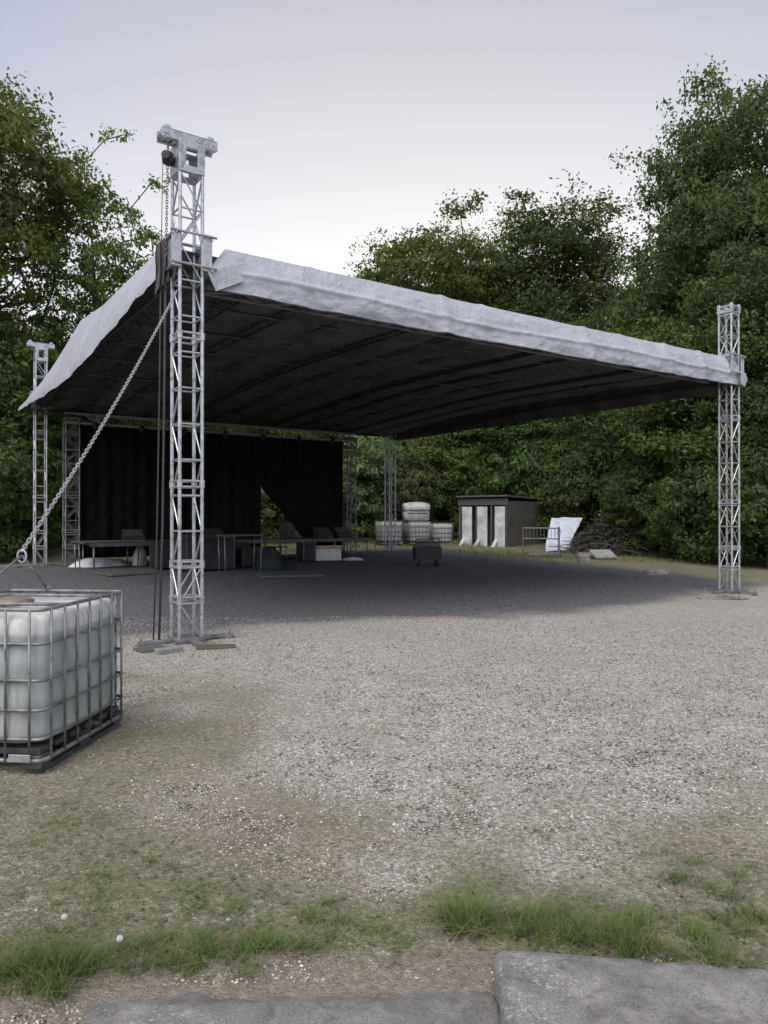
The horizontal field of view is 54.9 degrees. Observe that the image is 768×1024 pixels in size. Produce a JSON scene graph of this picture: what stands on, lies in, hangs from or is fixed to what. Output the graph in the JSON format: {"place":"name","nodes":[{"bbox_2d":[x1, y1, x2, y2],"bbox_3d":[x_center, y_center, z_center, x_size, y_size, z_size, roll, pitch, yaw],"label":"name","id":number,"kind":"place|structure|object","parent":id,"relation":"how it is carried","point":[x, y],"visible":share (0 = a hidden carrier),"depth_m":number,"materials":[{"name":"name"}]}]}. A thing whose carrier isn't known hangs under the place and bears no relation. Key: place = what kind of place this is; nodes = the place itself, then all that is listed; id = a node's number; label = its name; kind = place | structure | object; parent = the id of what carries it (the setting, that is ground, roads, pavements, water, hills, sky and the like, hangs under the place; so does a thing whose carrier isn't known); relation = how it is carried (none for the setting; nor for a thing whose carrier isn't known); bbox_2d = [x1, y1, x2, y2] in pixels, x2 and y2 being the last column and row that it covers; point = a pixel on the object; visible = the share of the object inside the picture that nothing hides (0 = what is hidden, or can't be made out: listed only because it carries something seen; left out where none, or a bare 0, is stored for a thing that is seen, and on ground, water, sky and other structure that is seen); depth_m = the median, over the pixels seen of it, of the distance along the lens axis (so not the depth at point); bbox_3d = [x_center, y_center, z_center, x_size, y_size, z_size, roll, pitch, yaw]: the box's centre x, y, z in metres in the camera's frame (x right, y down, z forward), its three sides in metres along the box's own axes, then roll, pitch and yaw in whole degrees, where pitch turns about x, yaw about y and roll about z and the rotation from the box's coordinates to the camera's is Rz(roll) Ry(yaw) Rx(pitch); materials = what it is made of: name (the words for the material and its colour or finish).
{"place":"outdoors","nodes":[
{"label":"outdoors","id":0,"kind":"place"},
{"bbox_2d":[0,535,765,565],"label":"rough grass","id":1,"kind":"structure","parent":0,"point":[56,548],"depth_m":28.98,"materials":[{"name":"green plant"}]},
{"bbox_2d":[0,531,767,1023],"bbox_3d":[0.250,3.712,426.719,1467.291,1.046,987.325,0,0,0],"label":"ground","id":2,"kind":"structure","parent":0,"point":[398,585],"depth_m":4.84,"materials":[{"name":"beige gravel"}]},
{"bbox_2d":[0,316,74,508],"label":"young tree","id":3,"kind":"object","parent":2,"relation":"on","point":[16,378],"visible":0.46,"depth_m":26.41,"materials":[{"name":"green plant"}]},
{"bbox_2d":[0,435,74,563],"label":"bush","id":4,"kind":"object","parent":2,"relation":"on","point":[11,503],"visible":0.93,"depth_m":23.89,"materials":[{"name":"green plant"}]},
{"bbox_2d":[0,406,75,554],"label":"bush","id":5,"kind":"object","parent":2,"relation":"on","point":[52,534],"visible":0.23,"depth_m":26.83,"materials":[{"name":"green plant"}]},
{"bbox_2d":[15,340,62,567],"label":"truss tower","id":6,"kind":"structure","parent":2,"relation":"on","point":[43,348],"depth_m":22.85,"materials":[{"name":"metal"}]},
{"bbox_2d":[30,427,75,549],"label":"bush","id":7,"kind":"object","parent":2,"relation":"on","point":[57,444],"visible":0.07,"depth_m":31.10,"materials":[{"name":"green plant"}]},
{"bbox_2d":[0,589,123,772],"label":"water tank","id":8,"kind":"object","parent":2,"relation":"on","point":[59,673],"visible":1,"depth_m":5.09,"materials":[{"name":"plastic"}]},
{"bbox_2d":[0,549,50,591],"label":"chain bridle","id":9,"kind":"object","parent":8,"relation":"on","point":[18,558],"visible":1,"depth_m":5.89,"materials":[{"name":"metal"}]},
{"bbox_2d":[57,416,81,565],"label":"curtain tower","id":10,"kind":"structure","parent":2,"relation":"on","point":[65,544],"depth_m":23.24,"materials":[{"name":"metal"}]},
{"bbox_2d":[63,412,355,444],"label":"curtain beam","id":11,"kind":"structure","parent":10,"relation":"attached to","point":[185,431],"depth_m":25.96,"materials":[{"name":"metal"}]},
{"bbox_2d":[76,424,260,557],"bbox_3d":[-7.170,-0.668,25.355,6.376,4.310,0.122,0,0,-34],"label":"stage curtain","id":12,"kind":"object","parent":11,"relation":"hanging from","point":[118,480],"visible":0.67,"depth_m":24.93,"materials":[{"name":"black fabric"}]},
{"bbox_2d":[261,437,342,545],"bbox_3d":[-3.078,-0.753,28.163,3.550,4.110,0.119,0,0,-35],"label":"stage curtain","id":13,"kind":"object","parent":11,"relation":"hanging from","point":[302,484],"visible":0.83,"depth_m":28.27,"materials":[{"name":"black fabric"}]},
{"bbox_2d":[0,67,139,378],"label":"ash tree","id":14,"kind":"object","parent":2,"relation":"on","point":[17,127],"visible":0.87,"depth_m":28.22,"materials":[{"name":"green plant"}]},
{"bbox_2d":[6,332,139,541],"bbox_3d":[-15.623,-3.711,35.856,7.822,10.932,8.379,0,0,-40],"label":"young tree","id":15,"kind":"object","parent":2,"relation":"on","point":[56,419],"visible":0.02,"depth_m":34.22,"materials":[{"name":"green plant"}]},
{"bbox_2d":[9,123,170,424],"bbox_3d":[-12.114,-7.250,31.557,7.694,18.279,7.307,0,0,35],"label":"ash tree","id":16,"kind":"object","parent":2,"relation":"on","point":[97,289],"visible":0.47,"depth_m":30.19,"materials":[{"name":"green plant"}]},
{"bbox_2d":[68,558,130,566],"bbox_3d":[-8.815,1.547,22.990,1.898,0.258,1.126,0,0,-35],"label":"crumpled sheet","id":17,"kind":"object","parent":2,"relation":"on","point":[101,562],"visible":0.94,"depth_m":22.64,"materials":[{"name":"white fabric"}]},
{"bbox_2d":[72,540,146,569],"bbox_3d":[-8.294,1.278,22.393,2.000,0.821,0.700,0,0,-35],"label":"folding table","id":18,"kind":"object","parent":2,"relation":"on","point":[100,541],"visible":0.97,"depth_m":22.10,"materials":[{"name":"metal"}]},
{"bbox_2d":[122,529,144,540],"bbox_3d":[-7.730,0.728,22.838,0.600,0.380,0.440,0,0,-35],"label":"stage monitor","id":19,"kind":"object","parent":18,"relation":"on","point":[132,534],"visible":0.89,"depth_m":22.77,"materials":[{"name":"black paint"}]},
{"bbox_2d":[96,569,162,576],"bbox_3d":[-7.037,1.683,20.491,0.900,0.050,1.500,2,1,44],"label":"ground board","id":20,"kind":"object","parent":2,"relation":"on","point":[127,572],"visible":1,"depth_m":20.30,"materials":[{"name":"grey wood"}]},
{"bbox_2d":[87,418,182,428],"bbox_3d":[-13.252,-3.371,38.214,7.300,10.203,7.820,0,0,14],"label":"young tree","id":21,"kind":"object","parent":2,"relation":"on","point":[144,422],"visible":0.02,"depth_m":37.46,"materials":[{"name":"green plant"}]},
{"bbox_2d":[132,546,147,565],"bbox_3d":[-7.719,1.310,23.393,0.507,0.736,0.505,0,0,0],"label":"cloth bundle","id":22,"kind":"object","parent":2,"relation":"on","point":[135,559],"visible":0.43,"depth_m":23.25,"materials":[{"name":"fabric"}]},
{"bbox_2d":[133,645,165,652],"bbox_3d":[-2.960,1.746,9.433,0.380,0.030,0.300,0,0,-40],"label":"support board","id":23,"kind":"object","parent":2,"relation":"on","point":[147,649],"visible":0.71,"depth_m":9.38,"materials":[{"name":"grey wood"}]},
{"bbox_2d":[149,541,169,569],"bbox_3d":[-6.360,1.288,22.193,1.124,0.844,0.724,0,0,-35],"label":"flight case","id":24,"kind":"object","parent":2,"relation":"on","point":[166,550],"visible":0.34,"depth_m":21.76,"materials":[{"name":"black paint"}]},
{"bbox_2d":[154,645,182,654],"bbox_3d":[-2.682,1.724,9.223,0.340,0.070,0.130,0,0,-43],"label":"timber block","id":25,"kind":"object","parent":2,"relation":"on","point":[168,650],"depth_m":9.16,"materials":[{"name":"grey wood"}]},
{"bbox_2d":[135,123,234,646],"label":"truss tower","id":26,"kind":"structure","parent":2,"relation":"on","point":[182,143],"depth_m":10.05,"materials":[{"name":"metal"}]},
{"bbox_2d":[21,290,177,551],"bbox_3d":[-2.831,-1.326,7.904,0.034,3.319,4.016,0,0,2],"label":"guy chain","id":27,"kind":"object","parent":26,"relation":"attached to","point":[89,445],"visible":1,"depth_m":7.28,"materials":[{"name":"metal"}]},
{"bbox_2d":[153,259,161,639],"bbox_3d":[-3.050,-0.848,9.944,0.027,5.196,0.181,0,0,18],"label":"hanging rope","id":28,"kind":"object","parent":26,"relation":"hanging from","point":[158,455],"visible":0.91,"depth_m":9.96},
{"bbox_2d":[158,268,166,639],"bbox_3d":[-2.982,-0.848,9.963,0.036,5.196,0.185,0,0,14],"label":"hanging rope","id":29,"kind":"object","parent":26,"relation":"hanging from","point":[163,464],"visible":1,"depth_m":9.97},
{"bbox_2d":[161,140,173,166],"bbox_3d":[-2.889,-4.883,9.973,0.211,0.393,0.240,0,0,0],"label":"chain hoist","id":30,"kind":"object","parent":26,"relation":"hanging from","point":[167,155],"visible":1,"depth_m":9.92,"materials":[{"name":"black paint"}]},
{"bbox_2d":[165,166,168,254],"bbox_3d":[-2.935,-4.056,9.996,0.063,1.244,0.034,0,0,39],"label":"hoist chain","id":31,"kind":"object","parent":30,"relation":"hanging from","point":[167,169],"visible":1,"depth_m":9.99,"materials":[{"name":"metal"}]},
{"bbox_2d":[18,227,747,440],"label":"stage roof","id":32,"kind":"structure","parent":26,"relation":"attached to","point":[290,345],"depth_m":16.54,"materials":[{"name":"fabric"}]},
{"bbox_2d":[160,424,242,431],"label":"young tree","id":33,"kind":"object","parent":2,"relation":"on","point":[207,427],"visible":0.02,"depth_m":41.87,"materials":[{"name":"green plant"}]},
{"bbox_2d":[174,533,234,571],"bbox_3d":[-5.225,1.170,21.594,1.524,1.094,0.824,0,0,-40],"label":"flight case","id":34,"kind":"object","parent":2,"relation":"on","point":[211,550],"visible":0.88,"depth_m":21.31,"materials":[{"name":"black paint"}]},
{"bbox_2d":[196,644,235,649],"bbox_3d":[-2.179,1.749,9.588,0.500,0.030,0.220,0,0,-14],"label":"support board","id":35,"kind":"object","parent":2,"relation":"on","point":[220,646],"visible":0.98,"depth_m":9.54,"materials":[{"name":"grey wood"}]},
{"bbox_2d":[77,537,372,569],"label":"stage platform","id":36,"kind":"structure","parent":2,"relation":"on","point":[250,540],"depth_m":25.00,"materials":[{"name":"metal"}]},
{"bbox_2d":[278,521,295,537],"bbox_3d":[-3.539,0.646,26.997,0.600,0.600,0.400,0,0,-11],"label":"bass drum","id":37,"kind":"object","parent":36,"relation":"on","point":[286,529],"visible":0.99,"depth_m":26.80,"materials":[{"name":"black paint"}]},
{"bbox_2d":[313,527,332,537],"bbox_3d":[-2.190,0.749,26.649,0.600,0.380,0.440,0,0,-35],"label":"stage monitor","id":38,"kind":"object","parent":36,"relation":"on","point":[322,532],"visible":0.89,"depth_m":26.57,"materials":[{"name":"black paint"}]},
{"bbox_2d":[333,527,352,537],"bbox_3d":[-1.513,0.752,27.115,0.600,0.380,0.440,0,0,-35],"label":"stage monitor","id":39,"kind":"object","parent":36,"relation":"on","point":[341,532],"visible":0.96,"depth_m":27.03,"materials":[{"name":"black paint"}]},
{"bbox_2d":[216,534,263,574],"bbox_3d":[-4.009,1.169,20.594,1.150,1.080,0.700,0,0,-29],"label":"folding table","id":40,"kind":"object","parent":2,"relation":"on","point":[229,535],"visible":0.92,"depth_m":20.58,"materials":[{"name":"metal"}]},
{"bbox_2d":[235,541,249,563],"bbox_3d":[-4.806,1.319,23.393,0.624,0.744,0.924,0,0,44],"label":"flight case","id":41,"kind":"object","parent":2,"relation":"on","point":[238,545],"visible":0.3,"depth_m":23.24,"materials":[{"name":"black paint"}]},
{"bbox_2d":[241,547,262,566],"bbox_3d":[-4.085,1.399,22.893,0.624,0.594,0.524,0,0,-17],"label":"flight case","id":42,"kind":"object","parent":2,"relation":"on","point":[247,554],"visible":0.57,"depth_m":22.64,"materials":[{"name":"black paint"}]},
{"bbox_2d":[255,546,284,569],"bbox_3d":[-3.389,1.347,22.001,0.891,0.690,0.824,0,0,0],"label":"draped cloth","id":43,"kind":"object","parent":2,"relation":"on","point":[271,558],"visible":0.95,"depth_m":21.74,"materials":[{"name":"grey fabric"}]},
{"bbox_2d":[222,426,325,438],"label":"young tree","id":44,"kind":"object","parent":2,"relation":"on","point":[282,433],"visible":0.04,"depth_m":40.61,"materials":[{"name":"green plant"}]},
{"bbox_2d":[261,487,299,543],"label":"willow bush","id":45,"kind":"object","parent":2,"relation":"on","point":[268,512],"visible":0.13,"depth_m":34.16,"materials":[{"name":"green plant"}]},
{"bbox_2d":[79,990,500,1023],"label":"kerb stone","id":46,"kind":"object","parent":2,"relation":"on","point":[433,1007],"visible":0.84,"depth_m":2.50,"materials":[{"name":"concrete"}]},
{"bbox_2d":[256,571,324,577],"bbox_3d":[-2.528,1.686,19.891,1.700,0.060,0.900,0,1,-17],"label":"ground board","id":47,"kind":"object","parent":2,"relation":"on","point":[288,574],"visible":1,"depth_m":19.65,"materials":[{"name":"grey wood"}]},
{"bbox_2d":[296,542,315,561],"bbox_3d":[-2.593,1.326,24.593,0.474,0.664,0.524,0,0,-35],"label":"flight case","id":48,"kind":"object","parent":2,"relation":"on","point":[305,551],"visible":1,"depth_m":24.42,"materials":[{"name":"black paint"}]},
{"bbox_2d":[316,549,341,560],"bbox_3d":[-1.910,1.434,24.793,1.000,0.400,0.040,0,-15,-23],"label":"leaning board","id":49,"kind":"object","parent":2,"relation":"on","point":[328,554],"visible":1,"depth_m":24.79,"materials":[{"name":"white paint"}]},
{"bbox_2d":[301,436,373,530],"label":"bush","id":50,"kind":"object","parent":2,"relation":"on","point":[345,482],"visible":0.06,"depth_m":36.11,"materials":[{"name":"green plant"}]},
{"bbox_2d":[316,433,382,449],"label":"young tree","id":51,"kind":"object","parent":2,"relation":"on","point":[330,437],"visible":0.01,"depth_m":43.98,"materials":[{"name":"green plant"}]},
{"bbox_2d":[340,437,360,552],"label":"curtain tower","id":52,"kind":"structure","parent":2,"relation":"on","point":[347,448],"depth_m":29.09,"materials":[{"name":"metal"}]},
{"bbox_2d":[339,435,408,541],"bbox_3d":[-1.021,-1.171,36.534,5.306,5.907,5.176,0,0,-17],"label":"willow bush","id":53,"kind":"object","parent":2,"relation":"on","point":[370,454],"visible":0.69,"depth_m":35.71,"materials":[{"name":"green plant"}]},
{"bbox_2d":[0,592,767,1007],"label":"grass","id":54,"kind":"structure","parent":2,"relation":"on","point":[628,942],"depth_m":2.94,"materials":[{"name":"green plant"}]},
{"bbox_2d":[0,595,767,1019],"bbox_3d":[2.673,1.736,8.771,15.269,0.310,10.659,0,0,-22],"label":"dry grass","id":55,"kind":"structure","parent":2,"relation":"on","point":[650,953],"depth_m":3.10,"materials":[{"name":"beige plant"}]},
{"bbox_2d":[0,756,767,968],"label":"weed leaves","id":56,"kind":"object","parent":2,"relation":"on","point":[437,952],"visible":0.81,"depth_m":3.13,"materials":[{"name":"green plant"}]},
{"bbox_2d":[375,521,402,544],"bbox_3d":[0.232,0.959,33.988,1.043,1.102,1.255,0,0,-17],"label":"water tank","id":57,"kind":"object","parent":2,"relation":"on","point":[379,535],"visible":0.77,"depth_m":33.49,"materials":[{"name":"plastic"}]},
{"bbox_2d":[384,434,395,550],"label":"truss tower","id":58,"kind":"structure","parent":2,"relation":"on","point":[390,497],"depth_m":30.39,"materials":[{"name":"metal"}]},
{"bbox_2d":[354,437,444,520],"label":"bush","id":59,"kind":"object","parent":2,"relation":"on","point":[403,444],"visible":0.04,"depth_m":40.14,"materials":[{"name":"green plant"}]},
{"bbox_2d":[373,444,440,539],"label":"willow bush","id":60,"kind":"object","parent":2,"relation":"on","point":[416,475],"visible":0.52,"depth_m":37.28,"materials":[{"name":"green plant"}]},
{"bbox_2d":[403,521,430,544],"bbox_3d":[1.531,0.975,34.288,1.043,1.102,1.255,0,0,-14],"label":"water tank","id":61,"kind":"object","parent":2,"relation":"on","point":[413,531],"visible":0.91,"depth_m":33.76,"materials":[{"name":"plastic"}]},
{"bbox_2d":[402,502,429,520],"bbox_3d":[1.483,-0.035,34.301,1.203,0.870,0.884,0,0,-9],"label":"white bin","id":62,"kind":"object","parent":61,"relation":"on","point":[416,511],"visible":1,"depth_m":33.92,"materials":[{"name":"plastic"}]},
{"bbox_2d":[413,538,441,566],"bbox_3d":[1.348,1.259,23.194,0.820,0.878,0.600,0,0,-9],"label":"equipment trolley","id":63,"kind":"object","parent":2,"relation":"on","point":[427,550],"visible":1,"depth_m":22.95,"materials":[{"name":"black paint"}]},
{"bbox_2d":[343,188,524,307],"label":"ash tree","id":64,"kind":"object","parent":2,"relation":"on","point":[398,261],"visible":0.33,"depth_m":47.30,"materials":[{"name":"green plant"}]},
{"bbox_2d":[430,523,452,543],"bbox_3d":[2.812,1.089,36.487,1.043,1.102,1.255,0,0,-6],"label":"water tank","id":65,"kind":"object","parent":2,"relation":"on","point":[443,532],"visible":0.85,"depth_m":35.92,"materials":[{"name":"plastic"}]},
{"bbox_2d":[400,436,487,522],"bbox_3d":[2.650,-1.379,40.310,5.288,6.342,6.013,0,0,-38],"label":"bush","id":66,"kind":"object","parent":2,"relation":"on","point":[434,450],"visible":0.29,"depth_m":39.37,"materials":[{"name":"green plant"}]},
{"bbox_2d":[402,426,508,482],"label":"young tree","id":67,"kind":"object","parent":2,"relation":"on","point":[443,438],"visible":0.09,"depth_m":40.38,"materials":[{"name":"green plant"}]},
{"bbox_2d":[427,440,504,534],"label":"bush","id":68,"kind":"object","parent":2,"relation":"on","point":[453,515],"visible":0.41,"depth_m":39.55,"materials":[{"name":"green plant"}]},
{"bbox_2d":[452,436,522,509],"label":"bush","id":69,"kind":"object","parent":2,"relation":"on","point":[498,468],"visible":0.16,"depth_m":39.80,"materials":[{"name":"green plant"}]},
{"bbox_2d":[456,495,552,547],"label":"garden shed","id":70,"kind":"structure","parent":2,"relation":"on","point":[496,520],"depth_m":34.97,"materials":[{"name":"grey wood"}]},
{"bbox_2d":[460,507,471,545],"bbox_3d":[3.827,0.711,35.054,0.671,1.913,0.367,0,0,0],"label":"door","id":71,"kind":"structure","parent":70,"relation":"in","point":[466,511],"depth_m":35.04,"materials":[{"name":"white paint"}]},
{"bbox_2d":[474,507,486,545],"bbox_3d":[4.483,0.708,34.562,0.671,1.913,0.367,0,0,0],"label":"door","id":72,"kind":"structure","parent":70,"relation":"in","point":[481,511],"depth_m":34.56,"materials":[{"name":"white paint"}]},
{"bbox_2d":[491,507,504,547],"bbox_3d":[5.219,0.705,34.010,0.671,1.913,0.367,0,0,0],"label":"door","id":73,"kind":"structure","parent":70,"relation":"in","point":[499,540],"depth_m":34.00,"materials":[{"name":"white paint"}]},
{"bbox_2d":[446,416,569,489],"bbox_3d":[7.448,-4.628,41.769,8.472,12.793,8.821,0,0,7],"label":"forest tree","id":74,"kind":"object","parent":2,"relation":"on","point":[504,432],"visible":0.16,"depth_m":39.90,"materials":[{"name":"green plant"}]},
{"bbox_2d":[429,200,611,330],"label":"forest tree","id":75,"kind":"object","parent":2,"relation":"on","point":[496,242],"visible":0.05,"depth_m":53.44,"materials":[{"name":"green plant"}]},
{"bbox_2d":[481,428,572,501],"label":"bush","id":76,"kind":"object","parent":2,"relation":"on","point":[496,482],"visible":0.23,"depth_m":38.85,"materials":[{"name":"green plant"}]},
{"bbox_2d":[425,169,645,331],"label":"forest tree","id":77,"kind":"object","parent":2,"relation":"on","point":[596,265],"visible":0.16,"depth_m":49.77,"materials":[{"name":"green plant"}]},
{"bbox_2d":[522,527,559,557],"bbox_3d":[6.239,1.156,28.258,1.847,1.160,0.757,0,0,-28],"label":"metal barrier","id":78,"kind":"object","parent":2,"relation":"on","point":[543,553],"visible":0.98,"depth_m":28.09,"materials":[{"name":"metal"}]},
{"bbox_2d":[508,313,609,525],"bbox_3d":[10.646,-4.338,39.093,8.161,12.405,9.119,0,0,-39],"label":"forest tree","id":79,"kind":"object","parent":2,"relation":"on","point":[559,429],"visible":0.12,"depth_m":37.70,"materials":[{"name":"green plant"}]},
{"bbox_2d":[526,437,600,537],"bbox_3d":[9.575,-0.953,36.925,5.512,5.813,4.847,0,0,29],"label":"bush","id":80,"kind":"object","parent":2,"relation":"on","point":[555,466],"visible":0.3,"depth_m":36.49,"materials":[{"name":"green plant"}]},
{"bbox_2d":[546,517,581,551],"bbox_3d":[7.697,0.957,31.556,1.900,1.468,1.322,0,0,0],"label":"covered pile","id":81,"kind":"object","parent":2,"relation":"on","point":[568,526],"visible":0.73,"depth_m":31.47,"materials":[{"name":"white plastic"}]},
{"bbox_2d":[539,440,633,535],"bbox_3d":[10.676,-0.649,34.730,6.356,5.334,5.277,0,0,35],"label":"bush","id":82,"kind":"object","parent":2,"relation":"on","point":[574,498],"visible":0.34,"depth_m":34.33,"materials":[{"name":"green plant"}]},
{"bbox_2d":[589,549,616,559],"bbox_3d":[8.168,1.581,27.592,0.900,0.090,0.550,0,30,-17],"label":"concrete slab","id":83,"kind":"object","parent":2,"relation":"on","point":[607,553],"depth_m":27.52,"materials":[{"name":"grey concrete"}]},
{"bbox_2d":[549,519,661,555],"bbox_3d":[9.136,1.048,30.530,4.635,1.579,2.807,0,0,0],"label":"brush pile","id":84,"kind":"object","parent":2,"relation":"on","point":[601,536],"visible":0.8,"depth_m":30.01,"materials":[{"name":"dead wood branches"},{"name":"bark"}]},
{"bbox_2d":[571,417,664,548],"bbox_3d":[13.555,-1.681,33.905,9.270,7.779,7.696,0,0,-28],"label":"bush","id":85,"kind":"object","parent":2,"relation":"on","point":[606,443],"visible":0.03,"depth_m":33.11,"materials":[{"name":"green plant"}]},
{"bbox_2d":[593,461,646,524],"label":"bush","id":86,"kind":"object","parent":2,"relation":"on","point":[606,480],"visible":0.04,"depth_m":32.66,"materials":[{"name":"green plant"}]},
{"bbox_2d":[563,301,695,526],"bbox_3d":[12.236,-3.691,34.089,8.778,11.452,8.194,0,0,18],"label":"young tree","id":87,"kind":"object","parent":2,"relation":"on","point":[602,424],"visible":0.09,"depth_m":33.73,"materials":[{"name":"green plant"}]},
{"bbox_2d":[582,460,677,554],"bbox_3d":[10.606,-0.079,30.453,5.032,4.223,4.178,0,0,-26],"label":"bush","id":88,"kind":"object","parent":2,"relation":"on","point":[618,488],"visible":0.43,"depth_m":29.97,"materials":[{"name":"green plant"}]},
{"bbox_2d":[494,950,767,1023],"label":"kerb stone","id":89,"kind":"object","parent":2,"relation":"on","point":[530,987],"visible":1,"depth_m":2.52,"materials":[{"name":"concrete"}]},
{"bbox_2d":[598,250,697,338],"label":"forest tree","id":90,"kind":"object","parent":2,"relation":"on","point":[618,292],"depth_m":40.80,"materials":[{"name":"green plant"}]},
{"bbox_2d":[641,569,667,574],"bbox_3d":[8.070,1.806,22.079,0.806,0.229,0.489,0,0,0],"label":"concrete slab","id":91,"kind":"object","parent":2,"relation":"on","point":[655,572],"visible":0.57,"depth_m":21.88,"materials":[{"name":"concrete"}]},
{"bbox_2d":[636,467,716,558],"bbox_3d":[11.352,0.111,28.681,3.173,3.805,3.608,0,0,-2],"label":"bush","id":92,"kind":"object","parent":2,"relation":"on","point":[662,538],"visible":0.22,"depth_m":28.30,"materials":[{"name":"green plant"}]},
{"bbox_2d":[589,53,767,340],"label":"forest tree","id":93,"kind":"object","parent":2,"relation":"on","point":[713,173],"visible":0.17,"depth_m":34.55,"materials":[{"name":"green plant"}]},
{"bbox_2d":[598,262,767,554],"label":"young tree","id":94,"kind":"object","parent":2,"relation":"on","point":[671,453],"visible":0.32,"depth_m":28.60,"materials":[{"name":"green plant"}]},
{"bbox_2d":[616,156,763,317],"bbox_3d":[16.964,-9.217,38.674,8.717,22.574,9.178,0,0,34],"label":"ash tree","id":95,"kind":"object","parent":2,"relation":"on","point":[651,228],"visible":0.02,"depth_m":39.09,"materials":[{"name":"green plant"}]},
{"bbox_2d":[622,74,767,375],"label":"forest tree","id":96,"kind":"object","parent":2,"relation":"on","point":[751,216],"visible":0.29,"depth_m":31.40,"materials":[{"name":"green plant"}]},
{"bbox_2d":[647,459,758,562],"bbox_3d":[11.806,-0.018,27.264,4.178,4.223,5.032,0,0,3],"label":"bush","id":97,"kind":"object","parent":2,"relation":"on","point":[691,543],"visible":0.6,"depth_m":26.50,"materials":[{"name":"green plant"}]},
{"bbox_2d":[643,246,767,486],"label":"forest tree","id":98,"kind":"object","parent":2,"relation":"on","point":[759,402],"visible":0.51,"depth_m":26.79,"materials":[{"name":"green plant"}]},
{"bbox_2d":[696,596,748,599],"bbox_3d":[7.438,1.895,16.275,1.100,0.040,0.250,0,0,-6],"label":"support board","id":99,"kind":"object","parent":2,"relation":"on","point":[724,598],"visible":0.91,"depth_m":16.20,"materials":[{"name":"grey wood"}]},
{"bbox_2d":[702,302,758,594],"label":"truss tower","id":100,"kind":"structure","parent":2,"relation":"on","point":[729,312],"depth_m":17.56,"materials":[{"name":"metal"}]},
{"bbox_2d":[697,448,767,568],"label":"bush","id":101,"kind":"object","parent":2,"relation":"on","point":[753,514],"visible":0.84,"depth_m":24.35,"materials":[{"name":"green plant"}]},
{"bbox_2d":[709,471,767,564],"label":"bush","id":102,"kind":"object","parent":2,"relation":"on","point":[746,541],"visible":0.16,"depth_m":25.45,"materials":[{"name":"green plant"}]},
{"bbox_2d":[0,0,767,511],"label":"sky","id":103,"kind":"structure","parent":0,"point":[332,123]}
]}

